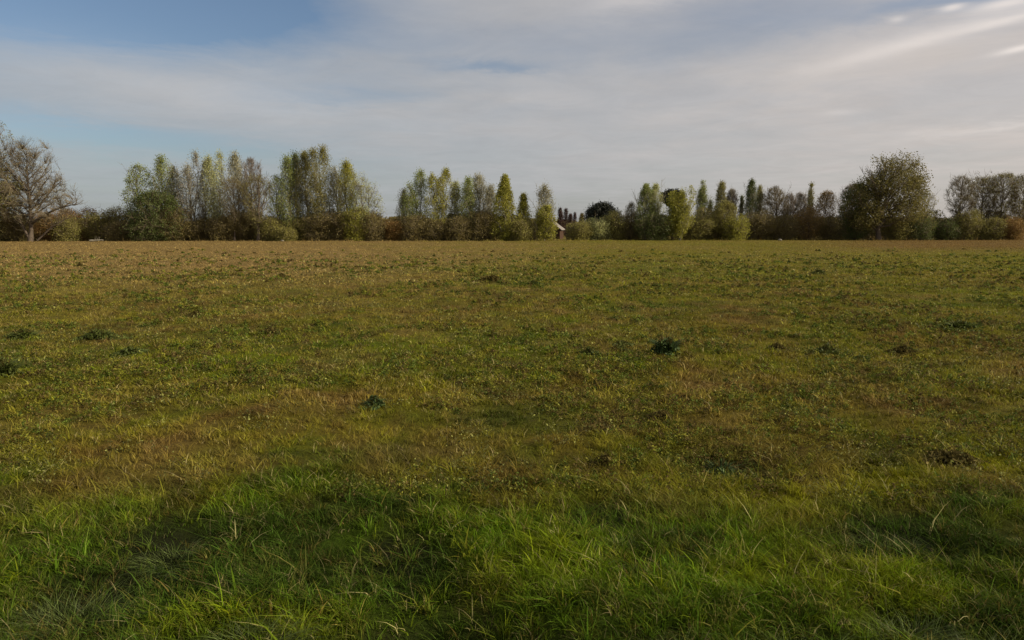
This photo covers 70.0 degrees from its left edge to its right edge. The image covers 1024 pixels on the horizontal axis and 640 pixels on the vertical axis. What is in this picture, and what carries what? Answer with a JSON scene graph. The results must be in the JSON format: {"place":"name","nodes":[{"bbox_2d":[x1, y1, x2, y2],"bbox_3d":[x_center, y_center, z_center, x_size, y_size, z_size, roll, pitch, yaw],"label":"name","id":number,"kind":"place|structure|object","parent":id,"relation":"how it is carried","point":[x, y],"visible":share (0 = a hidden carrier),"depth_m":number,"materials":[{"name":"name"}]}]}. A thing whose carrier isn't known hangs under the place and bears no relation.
{"place":"outdoors","nodes":[
{"label":"outdoors","id":0,"kind":"place"},
{"bbox_2d":[0,234,1023,639],"bbox_3d":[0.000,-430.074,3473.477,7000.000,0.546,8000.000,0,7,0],"label":"ground","id":1,"kind":"structure","parent":0,"point":[318,434],"depth_m":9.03,"materials":[{"name":"green plant"}]},
{"bbox_2d":[0,121,23,223],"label":"broadleaf tree","id":2,"kind":"object","parent":1,"relation":"on","point":[4,198],"visible":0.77,"depth_m":139.16,"materials":[{"name":"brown plant"}]},
{"bbox_2d":[0,352,31,376],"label":"weed clump","id":3,"kind":"object","parent":1,"relation":"on","point":[10,367],"visible":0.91,"depth_m":12.12,"materials":[{"name":"green plant"}]},
{"bbox_2d":[0,213,38,240],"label":"shrub","id":4,"kind":"object","parent":1,"relation":"on","point":[11,234],"visible":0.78,"depth_m":144.03,"materials":[{"name":"brown plant"}]},
{"bbox_2d":[0,327,56,340],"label":"weed clump","id":5,"kind":"object","parent":1,"relation":"on","point":[22,333],"visible":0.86,"depth_m":16.73,"materials":[{"name":"green plant"}]},
{"bbox_2d":[0,134,85,241],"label":"bare tree","id":6,"kind":"object","parent":1,"relation":"on","point":[32,204],"visible":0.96,"depth_m":140.55,"materials":[{"name":"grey plant"}]},
{"bbox_2d":[26,208,79,240],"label":"shrub","id":7,"kind":"object","parent":1,"relation":"on","point":[36,230],"visible":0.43,"depth_m":149.11,"materials":[{"name":"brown plant"}]},
{"bbox_2d":[48,215,84,240],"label":"shrub","id":8,"kind":"object","parent":1,"relation":"on","point":[66,231],"visible":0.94,"depth_m":145.23,"materials":[{"name":"green plant"}]},
{"bbox_2d":[57,205,99,240],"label":"shrub","id":9,"kind":"object","parent":1,"relation":"on","point":[79,216],"visible":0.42,"depth_m":151.34,"materials":[{"name":"green plant"}]},
{"bbox_2d":[0,577,170,639],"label":"grass tussock","id":10,"kind":"object","parent":1,"relation":"on","point":[37,617],"depth_m":4.85,"materials":[{"name":"green plant"}]},
{"bbox_2d":[74,209,118,240],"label":"shrub","id":11,"kind":"object","parent":1,"relation":"on","point":[97,220],"visible":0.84,"depth_m":148.52,"materials":[{"name":"green plant"}]},
{"bbox_2d":[73,326,132,340],"bbox_3d":[-9.300,0.284,16.723,1.352,0.308,1.136,0,7,0],"label":"weed clump","id":12,"kind":"object","parent":1,"relation":"on","point":[95,333],"visible":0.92,"depth_m":16.48,"materials":[{"name":"green plant"}]},
{"bbox_2d":[101,204,131,230],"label":"broadleaf tree","id":13,"kind":"object","parent":1,"relation":"on","point":[117,210],"visible":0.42,"depth_m":149.27,"materials":[{"name":"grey plant"}]},
{"bbox_2d":[97,217,139,240],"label":"shrub","id":14,"kind":"object","parent":1,"relation":"on","point":[113,234],"visible":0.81,"depth_m":145.38,"materials":[{"name":"brown plant"}]},
{"bbox_2d":[118,161,158,236],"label":"broadleaf tree","id":15,"kind":"object","parent":1,"relation":"on","point":[136,181],"visible":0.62,"depth_m":146.93,"materials":[{"name":"green plant"}]},
{"bbox_2d":[120,208,163,240],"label":"shrub","id":16,"kind":"object","parent":1,"relation":"on","point":[147,231],"visible":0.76,"depth_m":143.82,"materials":[{"name":"green plant"}]},
{"bbox_2d":[119,187,187,240],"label":"broadleaf tree","id":17,"kind":"object","parent":1,"relation":"on","point":[166,200],"visible":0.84,"depth_m":143.87,"materials":[{"name":"green plant"}]},
{"bbox_2d":[148,154,184,231],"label":"poplar tree","id":18,"kind":"object","parent":1,"relation":"on","point":[161,174],"visible":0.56,"depth_m":148.03,"materials":[{"name":"green plant"}]},
{"bbox_2d":[105,534,235,581],"bbox_3d":[-2.559,1.862,5.523,1.082,0.178,0.999,0,7,0],"label":"grass tussock","id":19,"kind":"object","parent":1,"relation":"on","point":[173,555],"depth_m":5.64,"materials":[{"name":"green plant"}]},
{"bbox_2d":[151,206,195,240],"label":"shrub","id":20,"kind":"object","parent":1,"relation":"on","point":[177,217],"visible":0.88,"depth_m":145.73,"materials":[{"name":"green plant"}]},
{"bbox_2d":[166,148,209,227],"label":"poplar tree","id":21,"kind":"object","parent":1,"relation":"on","point":[191,188],"visible":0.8,"depth_m":148.44,"materials":[{"name":"green plant"}]},
{"bbox_2d":[181,216,211,240],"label":"shrub","id":22,"kind":"object","parent":1,"relation":"on","point":[197,234],"visible":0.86,"depth_m":147.93,"materials":[{"name":"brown plant"}]},
{"bbox_2d":[198,148,226,227],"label":"poplar tree","id":23,"kind":"object","parent":1,"relation":"on","point":[213,210],"visible":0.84,"depth_m":148.22,"materials":[{"name":"green plant"}]},
{"bbox_2d":[203,211,239,240],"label":"shrub","id":24,"kind":"object","parent":1,"relation":"on","point":[217,232],"visible":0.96,"depth_m":146.72,"materials":[{"name":"green plant"}]},
{"bbox_2d":[214,174,248,240],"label":"broadleaf tree","id":25,"kind":"object","parent":1,"relation":"on","point":[233,206],"visible":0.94,"depth_m":145.96,"materials":[{"name":"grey plant"}]},
{"bbox_2d":[219,149,253,232],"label":"poplar tree","id":26,"kind":"object","parent":1,"relation":"on","point":[235,168],"visible":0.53,"depth_m":150.17,"materials":[{"name":"green plant"}]},
{"bbox_2d":[231,211,256,240],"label":"shrub","id":27,"kind":"object","parent":1,"relation":"on","point":[247,228],"visible":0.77,"depth_m":148.91,"materials":[{"name":"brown plant"}]},
{"bbox_2d":[234,157,268,239],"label":"poplar tree","id":28,"kind":"object","parent":1,"relation":"on","point":[249,162],"visible":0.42,"depth_m":153.05,"materials":[{"name":"green plant"}]},
{"bbox_2d":[236,172,273,240],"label":"broadleaf tree","id":29,"kind":"object","parent":1,"relation":"on","point":[256,181],"visible":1,"depth_m":145.19,"materials":[{"name":"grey plant"}]},
{"bbox_2d":[195,598,339,639],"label":"grass tussock","id":30,"kind":"object","parent":1,"relation":"on","point":[249,631],"depth_m":4.49,"materials":[{"name":"green plant"}]},
{"bbox_2d":[253,215,283,240],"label":"shrub","id":31,"kind":"object","parent":1,"relation":"on","point":[268,228],"visible":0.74,"depth_m":146.40,"materials":[{"name":"green plant"}]},
{"bbox_2d":[262,174,287,227],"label":"broadleaf tree","id":32,"kind":"object","parent":1,"relation":"on","point":[276,206],"visible":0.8,"depth_m":147.53,"materials":[{"name":"green plant"}]},
{"bbox_2d":[271,224,299,240],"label":"shrub","id":33,"kind":"object","parent":1,"relation":"on","point":[285,234],"visible":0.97,"depth_m":144.11,"materials":[{"name":"green plant"}]},
{"bbox_2d":[274,153,302,228],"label":"poplar tree","id":34,"kind":"object","parent":1,"relation":"on","point":[289,167],"visible":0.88,"depth_m":147.31,"materials":[{"name":"green plant"}]},
{"bbox_2d":[280,214,311,240],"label":"shrub","id":35,"kind":"object","parent":1,"relation":"on","point":[297,227],"visible":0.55,"depth_m":147.59,"materials":[{"name":"green plant"}]},
{"bbox_2d":[287,148,318,239],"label":"poplar tree","id":36,"kind":"object","parent":1,"relation":"on","point":[304,158],"visible":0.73,"depth_m":147.93,"materials":[{"name":"green plant"}]},
{"bbox_2d":[301,144,336,235],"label":"poplar tree","id":37,"kind":"object","parent":1,"relation":"on","point":[318,187],"visible":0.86,"depth_m":147.13,"materials":[{"name":"green plant"}]},
{"bbox_2d":[298,208,341,240],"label":"shrub","id":38,"kind":"object","parent":1,"relation":"on","point":[313,227],"visible":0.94,"depth_m":146.52,"materials":[{"name":"green plant"}]},
{"bbox_2d":[326,164,344,225],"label":"poplar tree","id":39,"kind":"object","parent":1,"relation":"on","point":[334,177],"visible":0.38,"depth_m":150.22,"materials":[{"name":"green plant"}]},
{"bbox_2d":[326,211,353,240],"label":"shrub","id":40,"kind":"object","parent":1,"relation":"on","point":[337,233],"visible":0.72,"depth_m":146.58,"materials":[{"name":"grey plant"}]},
{"bbox_2d":[331,158,359,237],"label":"poplar tree","id":41,"kind":"object","parent":1,"relation":"on","point":[345,181],"visible":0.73,"depth_m":147.14,"materials":[{"name":"green plant"}]},
{"bbox_2d":[338,206,368,240],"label":"shrub","id":42,"kind":"object","parent":1,"relation":"on","point":[357,236],"visible":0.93,"depth_m":145.74,"materials":[{"name":"green plant"}]},
{"bbox_2d":[346,172,384,240],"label":"broadleaf tree","id":43,"kind":"object","parent":1,"relation":"on","point":[361,191],"visible":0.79,"depth_m":146.77,"materials":[{"name":"green plant"}]},
{"bbox_2d":[357,209,388,240],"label":"shrub","id":44,"kind":"object","parent":1,"relation":"on","point":[374,223],"visible":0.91,"depth_m":146.50,"materials":[{"name":"plant"}]},
{"bbox_2d":[358,394,387,410],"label":"weed clump","id":45,"kind":"object","parent":1,"relation":"on","point":[374,400],"visible":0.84,"depth_m":10.02,"materials":[{"name":"green plant"}]},
{"bbox_2d":[377,217,405,240],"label":"shrub","id":46,"kind":"object","parent":1,"relation":"on","point":[391,233],"visible":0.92,"depth_m":148.37,"materials":[{"name":"brown plant"}]},
{"bbox_2d":[397,166,430,239],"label":"poplar tree","id":47,"kind":"object","parent":1,"relation":"on","point":[412,197],"visible":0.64,"depth_m":150.36,"materials":[{"name":"green plant"}]},
{"bbox_2d":[393,213,434,240],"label":"shrub","id":48,"kind":"object","parent":1,"relation":"on","point":[415,226],"visible":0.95,"depth_m":147.79,"materials":[{"name":"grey plant"}]},
{"bbox_2d":[420,217,454,240],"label":"shrub","id":49,"kind":"object","parent":1,"relation":"on","point":[430,236],"visible":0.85,"depth_m":148.53,"materials":[{"name":"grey plant"}]},
{"bbox_2d":[423,166,459,235],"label":"poplar tree","id":50,"kind":"object","parent":1,"relation":"on","point":[440,190],"visible":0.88,"depth_m":149.58,"materials":[{"name":"green plant"}]},
{"bbox_2d":[446,179,462,231],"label":"poplar tree","id":51,"kind":"object","parent":1,"relation":"on","point":[455,190],"visible":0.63,"depth_m":152.59,"materials":[{"name":"green plant"}]},
{"bbox_2d":[445,212,478,240],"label":"shrub","id":52,"kind":"object","parent":1,"relation":"on","point":[458,224],"visible":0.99,"depth_m":147.88,"materials":[{"name":"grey plant"}]},
{"bbox_2d":[455,176,480,238],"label":"poplar tree","id":53,"kind":"object","parent":1,"relation":"on","point":[468,201],"visible":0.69,"depth_m":149.46,"materials":[{"name":"green plant"}]},
{"bbox_2d":[466,172,494,231],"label":"poplar tree","id":54,"kind":"object","parent":1,"relation":"on","point":[480,190],"visible":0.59,"depth_m":151.52,"materials":[{"name":"green plant"}]},
{"bbox_2d":[463,206,500,240],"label":"shrub","id":55,"kind":"object","parent":1,"relation":"on","point":[484,233],"visible":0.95,"depth_m":148.72,"materials":[{"name":"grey plant"}]},
{"bbox_2d":[487,173,523,240],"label":"broadleaf tree","id":56,"kind":"object","parent":1,"relation":"on","point":[504,192],"visible":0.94,"depth_m":148.32,"materials":[{"name":"green plant"}]},
{"bbox_2d":[0,247,1023,510],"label":"weeds","id":57,"kind":"object","parent":1,"relation":"on","point":[628,395],"visible":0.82,"depth_m":12.84,"materials":[{"name":"green plant"}]},
{"bbox_2d":[0,253,1023,500],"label":"meadow herbs","id":58,"kind":"object","parent":1,"relation":"on","point":[526,351],"visible":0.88,"depth_m":15.70,"materials":[{"name":"green plant"}]},
{"bbox_2d":[0,205,1023,240],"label":"undergrowth","id":59,"kind":"object","parent":1,"relation":"on","point":[872,231],"visible":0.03,"depth_m":160.56,"materials":[{"name":"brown plant"}]},
{"bbox_2d":[505,216,533,240],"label":"shrub","id":60,"kind":"object","parent":1,"relation":"on","point":[522,233],"visible":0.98,"depth_m":146.76,"materials":[{"name":"green plant"}]},
{"bbox_2d":[515,191,534,239],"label":"broadleaf tree","id":61,"kind":"object","parent":1,"relation":"on","point":[522,208],"visible":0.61,"depth_m":150.77,"materials":[{"name":"green plant"}]},
{"bbox_2d":[525,182,558,240],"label":"poplar tree","id":62,"kind":"object","parent":1,"relation":"on","point":[540,197],"visible":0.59,"depth_m":149.60,"materials":[{"name":"green plant"}]},
{"bbox_2d":[532,203,558,240],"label":"tree","id":63,"kind":"object","parent":1,"relation":"on","point":[543,229],"visible":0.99,"depth_m":147.97,"materials":[{"name":"green plant"}]},
{"bbox_2d":[564,217,594,239],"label":"shrub","id":64,"kind":"object","parent":1,"relation":"on","point":[584,232],"visible":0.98,"depth_m":155.70,"materials":[{"name":"green plant"}]},
{"bbox_2d":[586,215,613,239],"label":"shrub","id":65,"kind":"object","parent":1,"relation":"on","point":[596,235],"visible":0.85,"depth_m":157.28,"materials":[{"name":"green plant"}]},
{"bbox_2d":[581,451,618,469],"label":"weed clump","id":66,"kind":"object","parent":1,"relation":"on","point":[605,458],"visible":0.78,"depth_m":7.76,"materials":[{"name":"green plant"}]},
{"bbox_2d":[581,199,619,228],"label":"evergreen oak","id":67,"kind":"object","parent":1,"relation":"on","point":[600,210],"visible":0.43,"depth_m":205.24,"materials":[{"name":"green plant"}]},
{"bbox_2d":[601,210,628,239],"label":"shrub","id":68,"kind":"object","parent":1,"relation":"on","point":[614,219],"visible":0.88,"depth_m":157.60,"materials":[{"name":"green plant"}]},
{"bbox_2d":[618,209,642,239],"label":"shrub","id":69,"kind":"object","parent":1,"relation":"on","point":[630,230],"visible":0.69,"depth_m":158.29,"materials":[{"name":"green plant"}]},
{"bbox_2d":[588,530,692,570],"bbox_3d":[0.971,1.798,5.506,0.983,0.148,0.785,-3,8,-24],"label":"grass tussock","id":70,"kind":"object","parent":1,"relation":"on","point":[634,539],"depth_m":5.54,"materials":[{"name":"green plant"}]},
{"bbox_2d":[631,183,657,237],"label":"poplar tree","id":71,"kind":"object","parent":1,"relation":"on","point":[646,192],"visible":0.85,"depth_m":155.41,"materials":[{"name":"green plant"}]},
{"bbox_2d":[634,211,673,239],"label":"shrub","id":72,"kind":"object","parent":1,"relation":"on","point":[659,223],"visible":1,"depth_m":154.54,"materials":[{"name":"green plant"}]},
{"bbox_2d":[646,180,668,234],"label":"poplar tree","id":73,"kind":"object","parent":1,"relation":"on","point":[660,195],"visible":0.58,"depth_m":156.29,"materials":[{"name":"green plant"}]},
{"bbox_2d":[647,333,689,355],"bbox_3d":[3.065,0.450,14.496,0.967,0.411,0.971,0,7,0],"label":"weed clump","id":74,"kind":"object","parent":1,"relation":"on","point":[666,345],"visible":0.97,"depth_m":14.40,"materials":[{"name":"green plant"}]},
{"bbox_2d":[662,185,697,239],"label":"poplar tree","id":75,"kind":"object","parent":1,"relation":"on","point":[679,214],"visible":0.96,"depth_m":153.55,"materials":[{"name":"green plant"}]},
{"bbox_2d":[693,179,709,232],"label":"poplar tree","id":76,"kind":"object","parent":1,"relation":"on","point":[702,196],"visible":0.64,"depth_m":165.40,"materials":[{"name":"green plant"}]},
{"bbox_2d":[684,215,719,239],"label":"shrub","id":77,"kind":"object","parent":1,"relation":"on","point":[694,231],"visible":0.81,"depth_m":157.51,"materials":[{"name":"green plant"}]},
{"bbox_2d":[700,454,742,476],"bbox_3d":[2.258,1.553,7.699,0.563,0.254,0.528,0,7,0],"label":"weed clump","id":78,"kind":"object","parent":1,"relation":"on","point":[721,463],"visible":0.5,"depth_m":7.69,"materials":[{"name":"green plant"}]},
{"bbox_2d":[710,199,741,239],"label":"broadleaf tree","id":79,"kind":"object","parent":1,"relation":"on","point":[724,205],"visible":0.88,"depth_m":157.74,"materials":[{"name":"green plant"}]},
{"bbox_2d":[720,213,751,239],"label":"shrub","id":80,"kind":"object","parent":1,"relation":"on","point":[736,228],"visible":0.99,"depth_m":155.93,"materials":[{"name":"green plant"}]},
{"bbox_2d":[741,177,759,239],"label":"poplar tree","id":81,"kind":"object","parent":1,"relation":"on","point":[750,203],"visible":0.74,"depth_m":165.50,"materials":[{"name":"green plant"}]},
{"bbox_2d":[742,207,779,239],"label":"shrub","id":82,"kind":"object","parent":1,"relation":"on","point":[762,219],"visible":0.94,"depth_m":162.50,"materials":[{"name":"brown plant"}]},
{"bbox_2d":[759,181,793,237],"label":"bare tree","id":83,"kind":"object","parent":1,"relation":"on","point":[773,199],"visible":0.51,"depth_m":165.09,"materials":[{"name":"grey plant"}]},
{"bbox_2d":[765,213,803,239],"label":"shrub","id":84,"kind":"object","parent":1,"relation":"on","point":[789,227],"visible":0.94,"depth_m":162.40,"materials":[{"name":"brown plant"}]},
{"bbox_2d":[790,203,826,239],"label":"shrub","id":85,"kind":"object","parent":1,"relation":"on","point":[808,225],"visible":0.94,"depth_m":162.80,"materials":[{"name":"brown plant"}]},
{"bbox_2d":[813,189,838,231],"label":"broadleaf tree","id":86,"kind":"object","parent":1,"relation":"on","point":[822,203],"visible":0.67,"depth_m":165.40,"materials":[{"name":"grey plant"}]},
{"bbox_2d":[814,214,848,239],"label":"shrub","id":87,"kind":"object","parent":1,"relation":"on","point":[824,229],"visible":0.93,"depth_m":162.40,"materials":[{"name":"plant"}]},
{"bbox_2d":[832,210,870,239],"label":"shrub","id":88,"kind":"object","parent":1,"relation":"on","point":[849,237],"visible":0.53,"depth_m":160.87,"materials":[{"name":"green plant"}]},
{"bbox_2d":[835,180,876,239],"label":"broadleaf tree","id":89,"kind":"object","parent":1,"relation":"on","point":[852,217],"visible":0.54,"depth_m":159.44,"materials":[{"name":"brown plant"}]},
{"bbox_2d":[837,148,935,239],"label":"broadleaf tree","id":90,"kind":"object","parent":1,"relation":"on","point":[880,188],"visible":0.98,"depth_m":156.26,"materials":[{"name":"green plant"}]},
{"bbox_2d":[880,220,916,239],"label":"shrub","id":91,"kind":"object","parent":1,"relation":"on","point":[895,234],"visible":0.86,"depth_m":158.69,"materials":[{"name":"green plant"}]},
{"bbox_2d":[849,527,956,560],"bbox_3d":[3.094,1.860,5.831,1.012,0.142,0.812,0,7,0],"label":"grass tussock","id":92,"kind":"object","parent":1,"relation":"on","point":[905,541],"depth_m":5.98,"materials":[{"name":"green plant"}]},
{"bbox_2d":[886,343,923,355],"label":"weed clump","id":93,"kind":"object","parent":1,"relation":"on","point":[902,349],"visible":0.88,"depth_m":14.41,"materials":[{"name":"green plant"}]},
{"bbox_2d":[847,599,984,639],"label":"grass tussock","id":94,"kind":"object","parent":1,"relation":"on","point":[918,631],"depth_m":4.62,"materials":[{"name":"green plant"}]},
{"bbox_2d":[902,213,938,239],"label":"shrub","id":95,"kind":"object","parent":1,"relation":"on","point":[924,233],"visible":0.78,"depth_m":158.47,"materials":[{"name":"green plant"}]},
{"bbox_2d":[930,215,962,239],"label":"shrub","id":96,"kind":"object","parent":1,"relation":"on","point":[940,233],"visible":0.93,"depth_m":160.86,"materials":[{"name":"green plant"}]},
{"bbox_2d":[919,447,987,472],"bbox_3d":[4.658,1.463,7.744,0.597,0.161,0.711,7,10,43],"label":"weed clump","id":97,"kind":"object","parent":1,"relation":"on","point":[956,455],"visible":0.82,"depth_m":7.74,"materials":[{"name":"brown plant"}]},
{"bbox_2d":[933,318,984,331],"bbox_3d":[10.827,0.083,17.690,1.048,0.265,1.554,6,9,38],"label":"weed clump","id":98,"kind":"object","parent":1,"relation":"on","point":[964,324],"visible":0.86,"depth_m":17.49,"materials":[{"name":"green plant"}]},
{"bbox_2d":[944,170,981,237],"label":"bare tree","id":99,"kind":"object","parent":1,"relation":"on","point":[962,197],"visible":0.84,"depth_m":162.07,"materials":[{"name":"grey plant"}]},
{"bbox_2d":[952,208,987,239],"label":"shrub","id":100,"kind":"object","parent":1,"relation":"on","point":[970,224],"visible":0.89,"depth_m":160.66,"materials":[{"name":"green plant"}]},
{"bbox_2d":[964,171,1002,238],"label":"bare tree","id":101,"kind":"object","parent":1,"relation":"on","point":[983,204],"visible":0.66,"depth_m":163.86,"materials":[{"name":"grey plant"}]},
{"bbox_2d":[974,216,1008,239],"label":"shrub","id":102,"kind":"object","parent":1,"relation":"on","point":[987,232],"visible":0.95,"depth_m":159.96,"materials":[{"name":"green plant"}]},
{"bbox_2d":[983,170,1022,226],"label":"bare tree","id":103,"kind":"object","parent":1,"relation":"on","point":[1005,210],"visible":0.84,"depth_m":162.72,"materials":[{"name":"grey plant"}]},
{"bbox_2d":[997,216,1023,239],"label":"shrub","id":104,"kind":"object","parent":1,"relation":"on","point":[1015,225],"visible":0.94,"depth_m":159.08,"materials":[{"name":"brown plant"}]},
{"bbox_2d":[1006,173,1023,236],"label":"bare tree","id":105,"kind":"object","parent":1,"relation":"on","point":[1021,201],"visible":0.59,"depth_m":163.39,"materials":[{"name":"grey plant"}]},
{"bbox_2d":[0,0,1023,221],"label":"sky","id":106,"kind":"structure","parent":0,"point":[589,100],"materials":[{"name":"blue"}]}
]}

